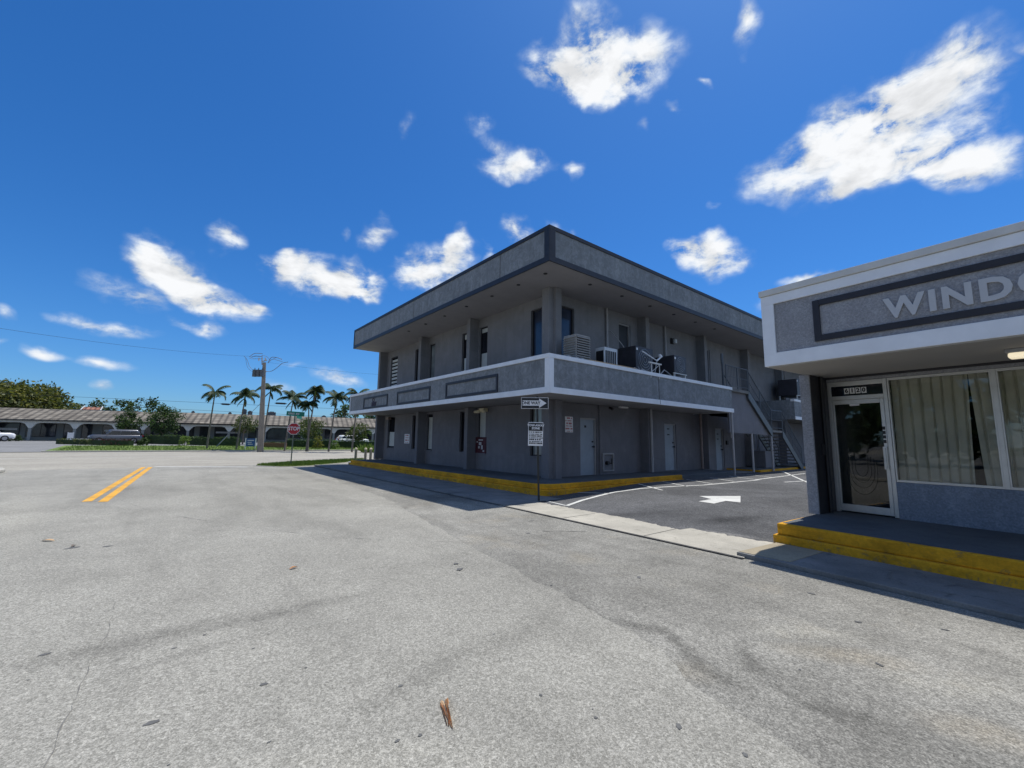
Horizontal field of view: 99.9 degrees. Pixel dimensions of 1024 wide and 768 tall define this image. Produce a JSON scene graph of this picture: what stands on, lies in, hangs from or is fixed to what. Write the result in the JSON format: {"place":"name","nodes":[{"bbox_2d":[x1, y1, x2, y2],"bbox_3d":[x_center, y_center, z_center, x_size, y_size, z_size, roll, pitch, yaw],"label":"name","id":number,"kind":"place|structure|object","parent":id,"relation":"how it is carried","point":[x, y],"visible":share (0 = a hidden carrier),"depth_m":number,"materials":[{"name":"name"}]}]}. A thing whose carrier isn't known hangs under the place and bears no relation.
{"place":"outdoors","nodes":[
{"label":"outdoors","id":0,"kind":"place"},
{"bbox_2d":[0,441,334,451],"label":"parking","id":1,"kind":"structure","parent":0,"point":[22,446],"depth_m":43.49,"materials":[{"name":"grey asphalt"}]},
{"bbox_2d":[0,433,15,440],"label":"parked car","id":2,"kind":"object","parent":1,"relation":"on","point":[5,436],"visible":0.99,"depth_m":49.87,"materials":[{"name":"white paint"}]},
{"bbox_2d":[0,378,82,409],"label":"spreading tree","id":3,"kind":"object","parent":1,"relation":"on","point":[34,397],"visible":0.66,"depth_m":96.22,"materials":[{"name":"green plant"}]},
{"bbox_2d":[56,438,91,444],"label":"hedge","id":4,"kind":"object","parent":1,"relation":"on","point":[79,441],"visible":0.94,"depth_m":46.58,"materials":[{"name":"green plant"}]},
{"bbox_2d":[81,406,103,409],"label":"gabled house","id":5,"kind":"structure","parent":1,"relation":"on","point":[90,408],"depth_m":94.58,"materials":[{"name":"red tile"}]},
{"bbox_2d":[72,398,115,410],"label":"distant tree","id":6,"kind":"object","parent":1,"relation":"on","point":[97,402],"visible":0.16,"depth_m":112.18,"materials":[{"name":"green plant"}]},
{"bbox_2d":[91,438,134,445],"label":"hedge","id":7,"kind":"object","parent":1,"relation":"on","point":[119,442],"visible":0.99,"depth_m":46.56,"materials":[{"name":"green plant"}]},
{"bbox_2d":[87,429,143,442],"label":"parked car","id":8,"kind":"object","parent":1,"relation":"on","point":[136,435],"visible":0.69,"depth_m":50.69,"materials":[{"name":"silver paint"}]},
{"bbox_2d":[102,399,138,410],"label":"distant tree","id":9,"kind":"object","parent":1,"relation":"on","point":[118,402],"visible":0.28,"depth_m":112.51,"materials":[{"name":"green plant"}]},
{"bbox_2d":[113,410,143,429],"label":"leafy tree","id":10,"kind":"object","parent":1,"relation":"on","point":[125,422],"visible":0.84,"depth_m":55.03,"materials":[{"name":"green plant"}]},
{"bbox_2d":[136,437,149,444],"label":"bush","id":11,"kind":"object","parent":1,"relation":"on","point":[144,441],"visible":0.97,"depth_m":48.80,"materials":[{"name":"green plant"}]},
{"bbox_2d":[125,396,162,411],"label":"distant tree","id":12,"kind":"object","parent":1,"relation":"on","point":[151,404],"visible":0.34,"depth_m":112.37,"materials":[{"name":"green plant"}]},
{"bbox_2d":[136,434,183,443],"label":"hedge","id":13,"kind":"object","parent":1,"relation":"on","point":[166,439],"visible":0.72,"depth_m":52.60,"materials":[{"name":"green plant"}]},
{"bbox_2d":[143,403,186,435],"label":"leafy tree","id":14,"kind":"object","parent":1,"relation":"on","point":[168,423],"visible":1,"depth_m":54.92,"materials":[{"name":"green plant"}]},
{"bbox_2d":[178,436,191,445],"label":"bush","id":15,"kind":"object","parent":1,"relation":"on","point":[184,440],"visible":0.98,"depth_m":50.76,"materials":[{"name":"green plant"}]},
{"bbox_2d":[0,407,375,442],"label":"arcade building","id":16,"kind":"structure","parent":1,"relation":"on","point":[30,424],"depth_m":62.49,"materials":[{"name":"tile"}]},
{"bbox_2d":[0,423,20,434],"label":"window","id":17,"kind":"structure","parent":16,"relation":"in","point":[14,428],"depth_m":56.65,"materials":[{"name":"black glass"}]},
{"bbox_2d":[25,423,56,436],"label":"window","id":18,"kind":"structure","parent":16,"relation":"in","point":[41,429],"depth_m":58.05,"materials":[{"name":"black glass"}]},
{"bbox_2d":[62,424,72,439],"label":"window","id":19,"kind":"structure","parent":16,"relation":"in","point":[67,427],"depth_m":59.09,"materials":[{"name":"black glass"}]},
{"bbox_2d":[80,424,92,438],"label":"door","id":20,"kind":"structure","parent":16,"relation":"in","point":[86,430],"depth_m":59.98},
{"bbox_2d":[102,425,131,434],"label":"window","id":21,"kind":"structure","parent":16,"relation":"in","point":[105,427],"depth_m":60.98,"materials":[{"name":"black glass"}]},
{"bbox_2d":[140,426,161,435],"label":"window","id":22,"kind":"structure","parent":16,"relation":"in","point":[147,431],"depth_m":63.10,"materials":[{"name":"black glass"}]},
{"bbox_2d":[173,426,194,437],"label":"window","id":23,"kind":"structure","parent":16,"relation":"in","point":[181,430],"depth_m":64.90,"materials":[{"name":"black glass"}]},
{"bbox_2d":[199,426,208,437],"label":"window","id":24,"kind":"structure","parent":16,"relation":"in","point":[203,430],"depth_m":66.03,"materials":[{"name":"black glass"}]},
{"bbox_2d":[214,427,240,438],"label":"window","id":25,"kind":"structure","parent":16,"relation":"in","point":[219,431],"depth_m":67.20,"materials":[{"name":"black glass"}]},
{"bbox_2d":[248,428,256,438],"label":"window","id":26,"kind":"structure","parent":16,"relation":"in","point":[251,434],"depth_m":68.90,"materials":[{"name":"glass"}]},
{"bbox_2d":[266,428,285,439],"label":"window","id":27,"kind":"structure","parent":16,"relation":"in","point":[273,433],"depth_m":70.41,"materials":[{"name":"black glass"}]},
{"bbox_2d":[324,429,346,438],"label":"window","id":28,"kind":"structure","parent":16,"relation":"in","point":[327,432],"depth_m":74.41,"materials":[{"name":"black glass"}]},
{"bbox_2d":[187,436,240,445],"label":"hedge","id":29,"kind":"object","parent":1,"relation":"on","point":[215,441],"visible":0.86,"depth_m":52.57,"materials":[{"name":"green plant"}]},
{"bbox_2d":[231,415,258,443],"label":"leafy tree","id":30,"kind":"object","parent":1,"relation":"on","point":[249,424],"visible":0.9,"depth_m":57.97,"materials":[{"name":"green plant"}]},
{"bbox_2d":[297,417,325,439],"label":"leafy tree","id":31,"kind":"object","parent":1,"relation":"on","point":[303,430],"visible":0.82,"depth_m":57.84,"materials":[{"name":"green plant"}]},
{"bbox_2d":[331,403,358,417],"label":"distant tree","id":32,"kind":"object","parent":1,"relation":"on","point":[344,411],"visible":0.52,"depth_m":111.43,"materials":[{"name":"green plant"}]},
{"bbox_2d":[335,435,368,441],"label":"parked car","id":33,"kind":"object","parent":1,"relation":"on","point":[341,437],"visible":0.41,"depth_m":62.64,"materials":[{"name":"white paint"}]},
{"bbox_2d":[345,423,371,441],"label":"leafy tree","id":34,"kind":"object","parent":1,"relation":"on","point":[359,436],"visible":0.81,"depth_m":57.65,"materials":[{"name":"green plant"}]},
{"bbox_2d":[0,451,373,470],"bbox_3d":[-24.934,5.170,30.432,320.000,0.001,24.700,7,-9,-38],"label":"cross street","id":35,"kind":"structure","parent":0,"point":[42,460],"depth_m":28.33,"materials":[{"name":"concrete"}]},
{"bbox_2d":[41,450,358,451],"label":"kerb","id":36,"kind":"structure","parent":35,"relation":"on","point":[187,450],"depth_m":40.82,"materials":[{"name":"concrete"}]},
{"bbox_2d":[244,353,285,451],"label":"utility pole","id":37,"kind":"object","parent":35,"relation":"on","point":[262,374],"visible":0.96,"depth_m":42.82,"materials":[{"name":"concrete"}]},
{"bbox_2d":[0,393,333,408],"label":"overhead wire","id":38,"kind":"object","parent":37,"relation":"attached to","point":[153,400],"visible":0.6,"depth_m":60.68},
{"bbox_2d":[0,400,369,418],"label":"overhead wire","id":39,"kind":"object","parent":37,"relation":"attached to","point":[183,409],"visible":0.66,"depth_m":60.79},
{"bbox_2d":[276,390,307,450],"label":"palm tree","id":40,"kind":"object","parent":35,"relation":"on","point":[292,396],"visible":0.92,"depth_m":45.82,"materials":[{"name":"green plant"}]},
{"bbox_2d":[297,400,319,450],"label":"palm tree","id":41,"kind":"object","parent":35,"relation":"on","point":[306,404],"visible":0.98,"depth_m":45.79,"materials":[{"name":"green plant"}]},
{"bbox_2d":[303,385,325,450],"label":"palm tree","id":42,"kind":"object","parent":35,"relation":"on","point":[314,390],"visible":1,"depth_m":45.85,"materials":[{"name":"green plant"}]},
{"bbox_2d":[323,390,347,451],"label":"palm tree","id":43,"kind":"object","parent":35,"relation":"on","point":[336,397],"visible":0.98,"depth_m":45.83,"materials":[{"name":"green plant"}]},
{"bbox_2d":[344,388,369,451],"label":"palm tree","id":44,"kind":"object","parent":35,"relation":"on","point":[353,391],"visible":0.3,"depth_m":45.85,"materials":[{"name":"green plant"}]},
{"bbox_2d":[355,443,373,451],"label":"spiky plant","id":45,"kind":"object","parent":35,"relation":"on","point":[360,448],"visible":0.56,"depth_m":45.54,"materials":[{"name":"green plant"}]},
{"bbox_2d":[349,224,804,478],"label":"commercial building","id":46,"kind":"structure","parent":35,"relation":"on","point":[470,357],"depth_m":17.12,"materials":[{"name":"paint"}]},
{"bbox_2d":[386,417,394,448],"bbox_3d":[-6.861,2.796,24.604,0.205,1.800,1.030,7,-9,-38],"label":"window","id":47,"kind":"structure","parent":46,"relation":"in","point":[392,422],"depth_m":24.73,"materials":[{"name":"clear glass"}]},
{"bbox_2d":[410,415,415,449],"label":"window","id":48,"kind":"structure","parent":46,"relation":"in","point":[414,415],"depth_m":22.52,"materials":[{"name":"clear glass"}]},
{"bbox_2d":[424,414,432,450],"bbox_3d":[-4.002,2.379,21.089,0.205,1.800,0.690,7,-9,-38],"label":"window","id":49,"kind":"structure","parent":46,"relation":"in","point":[430,417],"depth_m":21.20,"materials":[{"name":"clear glass"}]},
{"bbox_2d":[430,344,434,377],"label":"window","id":50,"kind":"structure","parent":46,"relation":"in","point":[432,365],"depth_m":21.68,"materials":[{"name":"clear glass"}]},
{"bbox_2d":[458,412,464,452],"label":"window","id":51,"kind":"structure","parent":46,"relation":"in","point":[463,413],"depth_m":18.90,"materials":[{"name":"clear glass"}]},
{"bbox_2d":[463,333,466,370],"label":"window","id":52,"kind":"structure","parent":46,"relation":"in","point":[465,335],"depth_m":19.36,"materials":[{"name":"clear glass"}]},
{"bbox_2d":[475,412,485,454],"bbox_3d":[-1.209,1.971,17.655,0.205,1.800,0.680,7,-9,-38],"label":"window","id":53,"kind":"structure","parent":46,"relation":"in","point":[482,416],"depth_m":17.77,"materials":[{"name":"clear glass"}]},
{"bbox_2d":[480,326,487,366],"bbox_3d":[-1.115,-1.355,18.127,0.080,2.120,0.600,7,-9,-38],"label":"window","id":54,"kind":"structure","parent":46,"relation":"in","point":[484,331],"depth_m":18.22,"materials":[{"name":"glass"}]},
{"bbox_2d":[528,409,541,457],"bbox_3d":[1.040,1.643,14.890,0.205,1.800,1.180,7,-9,-38],"label":"window","id":55,"kind":"structure","parent":46,"relation":"in","point":[534,448],"depth_m":15.16,"materials":[{"name":"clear glass"}]},
{"bbox_2d":[533,308,541,355],"bbox_3d":[1.134,-1.683,15.361,0.080,2.120,1.100,7,-9,-38],"label":"window","id":56,"kind":"structure","parent":46,"relation":"in","point":[537,314],"depth_m":15.63,"materials":[{"name":"blue glass"}]},
{"bbox_2d":[562,307,571,354],"bbox_3d":[1.873,-1.682,15.289,0.720,2.120,0.080,7,-9,-38],"label":"window","id":57,"kind":"structure","parent":46,"relation":"in","point":[566,312],"depth_m":15.39,"materials":[{"name":"blue glass"}]},
{"bbox_2d":[563,334,590,359],"bbox_3d":[2.102,-1.069,13.875,0.730,0.954,0.600,7,-9,-38],"label":"air conditioner","id":58,"kind":"object","parent":46,"relation":"on","point":[577,345],"visible":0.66,"depth_m":13.67,"materials":[{"name":"grey metal"}]},
{"bbox_2d":[580,418,595,474],"bbox_3d":[2.680,2.241,15.441,0.880,2.020,0.200,7,-9,-38],"label":"door","id":59,"kind":"structure","parent":46,"relation":"in","point":[588,434],"depth_m":15.49,"materials":[{"name":"paint"}]},
{"bbox_2d":[595,347,616,364],"bbox_3d":[3.267,-0.836,14.852,0.760,0.774,0.412,7,-9,-38],"label":"air conditioner","id":60,"kind":"object","parent":46,"relation":"on","point":[606,354],"visible":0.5,"depth_m":14.66,"materials":[{"name":"white metal"}]},
{"bbox_2d":[619,323,629,347],"bbox_3d":[4.457,-1.282,17.329,0.750,2.280,0.160,7,-9,-38],"label":"door","id":61,"kind":"structure","parent":46,"relation":"in","point":[624,337],"depth_m":17.45,"materials":[{"name":"paint"}]},
{"bbox_2d":[618,345,652,371],"bbox_3d":[4.708,-0.789,16.339,1.160,1.104,0.817,7,-9,-38],"label":"air conditioner","id":62,"kind":"object","parent":46,"relation":"on","point":[635,356],"visible":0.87,"depth_m":16.01,"materials":[{"name":"metal"}]},
{"bbox_2d":[653,355,686,377],"bbox_3d":[6.412,-0.569,17.472,0.960,1.004,0.967,7,-9,-38],"label":"air conditioner","id":63,"kind":"object","parent":46,"relation":"on","point":[673,365],"visible":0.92,"depth_m":17.13,"materials":[{"name":"metal"}]},
{"bbox_2d":[664,424,676,469],"bbox_3d":[6.841,2.744,18.765,0.920,1.990,0.200,7,-9,-38],"label":"door","id":64,"kind":"structure","parent":46,"relation":"in","point":[669,429],"depth_m":18.84,"materials":[{"name":"paint"}]},
{"bbox_2d":[707,349,709,382],"bbox_3d":[9.571,-0.657,21.415,0.800,2.230,0.160,7,-9,-38],"label":"door","id":65,"kind":"structure","parent":46,"relation":"in","point":[707,349],"depth_m":21.62,"materials":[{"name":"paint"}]},
{"bbox_2d":[715,428,723,469],"bbox_3d":[10.328,3.262,21.540,0.850,2.050,0.200,7,-9,-38],"label":"door","id":66,"kind":"structure","parent":46,"relation":"in","point":[718,432],"depth_m":21.63,"materials":[{"name":"paint"}]},
{"bbox_2d":[754,434,758,450],"bbox_3d":[13.486,3.611,24.092,1.200,2.100,0.160,7,-9,-38],"label":"door","id":67,"kind":"structure","parent":46,"relation":"in","point":[755,435],"depth_m":24.40,"materials":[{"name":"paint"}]},
{"bbox_2d":[778,379,799,399],"bbox_3d":[16.931,0.487,25.870,1.860,1.354,1.017,7,-9,-38],"label":"air conditioner","id":68,"kind":"object","parent":46,"relation":"on","point":[789,388],"visible":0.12,"depth_m":25.31,"materials":[{"name":"metal"}]},
{"bbox_2d":[46,444,357,450],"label":"lawn","id":69,"kind":"structure","parent":0,"point":[141,447],"depth_m":44.05,"materials":[{"name":"green plant"}]},
{"bbox_2d":[200,384,230,447],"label":"palm tree","id":70,"kind":"object","parent":69,"relation":"on","point":[211,394],"visible":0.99,"depth_m":45.93,"materials":[{"name":"green plant"}]},
{"bbox_2d":[229,388,259,448],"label":"palm tree","id":71,"kind":"object","parent":69,"relation":"on","point":[245,393],"visible":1,"depth_m":45.86,"materials":[{"name":"green plant"}]},
{"bbox_2d":[244,438,256,448],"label":"yard sign","id":72,"kind":"object","parent":69,"relation":"on","point":[250,441],"visible":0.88,"depth_m":46.88,"materials":[{"name":"blue plastic"}]},
{"bbox_2d":[255,383,282,437],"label":"palm tree","id":73,"kind":"object","parent":69,"relation":"on","point":[271,388],"visible":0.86,"depth_m":45.91,"materials":[{"name":"green plant"}]},
{"bbox_2d":[264,441,286,447],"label":"brick planter","id":74,"kind":"object","parent":69,"relation":"on","point":[273,444],"visible":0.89,"depth_m":51.87,"materials":[{"name":"brown brick"}]},
{"bbox_2d":[287,438,332,447],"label":"hedge","id":75,"kind":"object","parent":69,"relation":"on","point":[299,443],"visible":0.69,"depth_m":54.53,"materials":[{"name":"green plant"}]},
{"bbox_2d":[311,435,323,448],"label":"bush","id":76,"kind":"object","parent":69,"relation":"on","point":[318,442],"visible":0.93,"depth_m":53.04,"materials":[{"name":"green plant"}]},
{"bbox_2d":[336,439,373,447],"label":"hedge","id":77,"kind":"object","parent":69,"relation":"on","point":[347,443],"visible":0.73,"depth_m":56.53,"materials":[{"name":"green plant"}]},
{"bbox_2d":[256,457,362,465],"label":"grass","id":78,"kind":"structure","parent":0,"point":[306,462],"depth_m":24.47,"materials":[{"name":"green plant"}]},
{"bbox_2d":[286,411,304,462],"bbox_3d":[-11.787,2.979,23.369,0.568,2.985,0.870,-4,-9,35],"label":"stop sign","id":79,"kind":"object","parent":78,"relation":"on","point":[293,428],"visible":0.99,"depth_m":23.43,"materials":[{"name":"red metal"}]},
{"bbox_2d":[0,463,821,767],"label":"road","id":80,"kind":"structure","parent":0,"point":[220,593],"depth_m":3.20,"materials":[{"name":"grey asphalt"}]},
{"bbox_2d":[82,467,151,501],"bbox_3d":[-13.606,3.358,15.299,0.471,0.001,13.653,6,-9,-36],"label":"lane marking","id":81,"kind":"object","parent":80,"relation":"on","point":[111,495],"visible":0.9,"depth_m":12.64,"materials":[{"name":"yellow paint"}]},
{"bbox_2d":[440,698,452,728],"bbox_3d":[-0.375,1.857,2.441,0.053,0.026,0.273,3,-8,-13],"label":"dry palm husk","id":82,"kind":"object","parent":80,"relation":"on","point":[447,711],"visible":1,"depth_m":2.45,"materials":[{"name":"brown plant"}]},
{"bbox_2d":[349,462,682,495],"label":"walkway kerb","id":83,"kind":"structure","parent":80,"relation":"on","point":[530,491],"depth_m":13.49,"materials":[{"name":"yellow paint"}]},
{"bbox_2d":[351,460,681,489],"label":"walkway kerb","id":84,"kind":"structure","parent":83,"relation":"on","point":[554,486],"depth_m":13.99,"materials":[{"name":"yellow concrete"}]},
{"bbox_2d":[758,221,1023,533],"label":"shop building","id":85,"kind":"structure","parent":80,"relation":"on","point":[849,344],"depth_m":6.32,"materials":[{"name":"paint"}]},
{"bbox_2d":[832,398,894,515],"bbox_3d":[6.120,1.249,7.529,0.100,1.965,0.750,6,-9,-33],"label":"door","id":86,"kind":"structure","parent":85,"relation":"in","point":[890,511],"depth_m":7.41,"materials":[{"name":"metal"}]},
{"bbox_2d":[886,369,1004,488],"bbox_3d":[6.735,0.702,6.748,0.070,1.735,1.196,6,-9,-33],"label":"window","id":87,"kind":"structure","parent":85,"relation":"in","point":[986,370],"depth_m":6.73,"materials":[{"name":"metal"}]},
{"bbox_2d":[891,372,1002,485],"bbox_3d":[6.871,0.705,6.823,0.082,1.702,1.208,6,-9,-33],"label":"curtain","id":88,"kind":"object","parent":85,"relation":"hanging from","point":[932,421],"visible":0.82,"depth_m":6.82,"materials":[{"name":"fabric"}]},
{"bbox_2d":[995,366,1023,490],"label":"window","id":89,"kind":"structure","parent":85,"relation":"in","point":[997,370],"depth_m":6.18,"materials":[{"name":"metal"}]},
{"bbox_2d":[998,370,1023,487],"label":"curtain","id":90,"kind":"object","parent":85,"relation":"hanging from","point":[1012,387],"visible":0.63,"depth_m":6.21,"materials":[{"name":"fabric"}]},
{"bbox_2d":[314,464,558,506],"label":"pavement","id":91,"kind":"structure","parent":0,"point":[494,496],"depth_m":13.62,"materials":[{"name":"concrete"}]},
{"bbox_2d":[521,396,547,500],"bbox_3d":[0.577,1.697,11.027,0.707,2.786,0.056,0,-7,4],"label":"sign post","id":92,"kind":"object","parent":91,"relation":"on","point":[535,433],"visible":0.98,"depth_m":11.08,"materials":[{"name":"white metal"}]},
{"bbox_2d":[0,0,1023,417],"label":"sky","id":93,"kind":"structure","parent":0,"point":[227,178],"materials":[{"name":"blue"}]},
{"bbox_2d":[358,459,679,483],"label":"walkway","id":94,"kind":"structure","parent":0,"point":[512,476],"depth_m":15.30,"materials":[{"name":"grey concrete"}]},
{"bbox_2d":[503,502,772,557],"bbox_3d":[1.907,2.643,8.292,1.360,0.001,5.460,7,-9,-38],"label":"driveway apron","id":95,"kind":"object","parent":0,"point":[723,543],"visible":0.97,"depth_m":7.46,"materials":[{"name":"concrete"}]},
{"bbox_2d":[506,506,742,557],"bbox_3d":[1.839,2.623,8.155,1.120,0.006,5.330,7,-9,-38],"label":"slab joint","id":96,"kind":"object","parent":95,"relation":"on","point":[632,533],"visible":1,"depth_m":7.20,"materials":[{"name":"grey concrete"}]},
{"bbox_2d":[308,464,1023,767],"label":"road verge","id":97,"kind":"structure","parent":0,"point":[755,636],"depth_m":3.46,"materials":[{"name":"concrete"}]},
{"bbox_2d":[316,466,497,504],"bbox_3d":[-5.422,3.628,16.583,0.080,0.001,16.501,7,-9,-38],"label":"gutter seam","id":98,"kind":"object","parent":97,"relation":"on","point":[419,488],"visible":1,"depth_m":13.10,"materials":[{"name":"grey concrete"}]},
{"bbox_2d":[540,468,814,542],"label":"parking lot","id":99,"kind":"structure","parent":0,"point":[761,509],"depth_m":10.43,"materials":[{"name":"grey asphalt"}]},
{"bbox_2d":[548,471,806,505],"bbox_3d":[7.989,3.507,14.906,16.434,0.160,4.001,7,-9,-38],"label":"parking marking","id":100,"kind":"object","parent":99,"relation":"on","point":[714,499],"visible":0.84,"depth_m":11.29,"materials":[{"name":"white paint"}]},
{"bbox_2d":[727,467,805,471],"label":"walkway kerb","id":101,"kind":"structure","parent":99,"relation":"on","point":[779,469],"depth_m":21.54,"materials":[{"name":"grey concrete"}]},
{"bbox_2d":[773,533,1023,589],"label":"shop kerb","id":102,"kind":"structure","parent":99,"relation":"on","point":[1005,580],"depth_m":5.25,"materials":[{"name":"yellow concrete"}]},
{"bbox_2d":[777,517,1023,576],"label":"shop kerb","id":103,"kind":"structure","parent":102,"relation":"on","point":[1008,566],"depth_m":5.28,"materials":[{"name":"yellow concrete"}]},
{"bbox_2d":[654,469,733,478],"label":"walkway","id":104,"kind":"structure","parent":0,"point":[694,473],"depth_m":17.79,"materials":[{"name":"grey concrete"}]},
{"bbox_2d":[731,463,804,469],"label":"walkway","id":105,"kind":"structure","parent":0,"point":[775,467],"depth_m":22.48,"materials":[{"name":"grey concrete"}]},
{"bbox_2d":[737,542,1023,622],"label":"shop pavement","id":106,"kind":"structure","parent":0,"point":[873,574],"depth_m":4.69,"materials":[{"name":"concrete"}]},
{"bbox_2d":[739,543,822,561],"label":"pavement slab","id":107,"kind":"structure","parent":106,"relation":"on","point":[783,552],"depth_m":5.91,"materials":[{"name":"grey concrete"}]},
{"bbox_2d":[784,510,1023,560],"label":"shop walkway","id":108,"kind":"structure","parent":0,"point":[992,543],"depth_m":5.97,"materials":[{"name":"grey concrete"}]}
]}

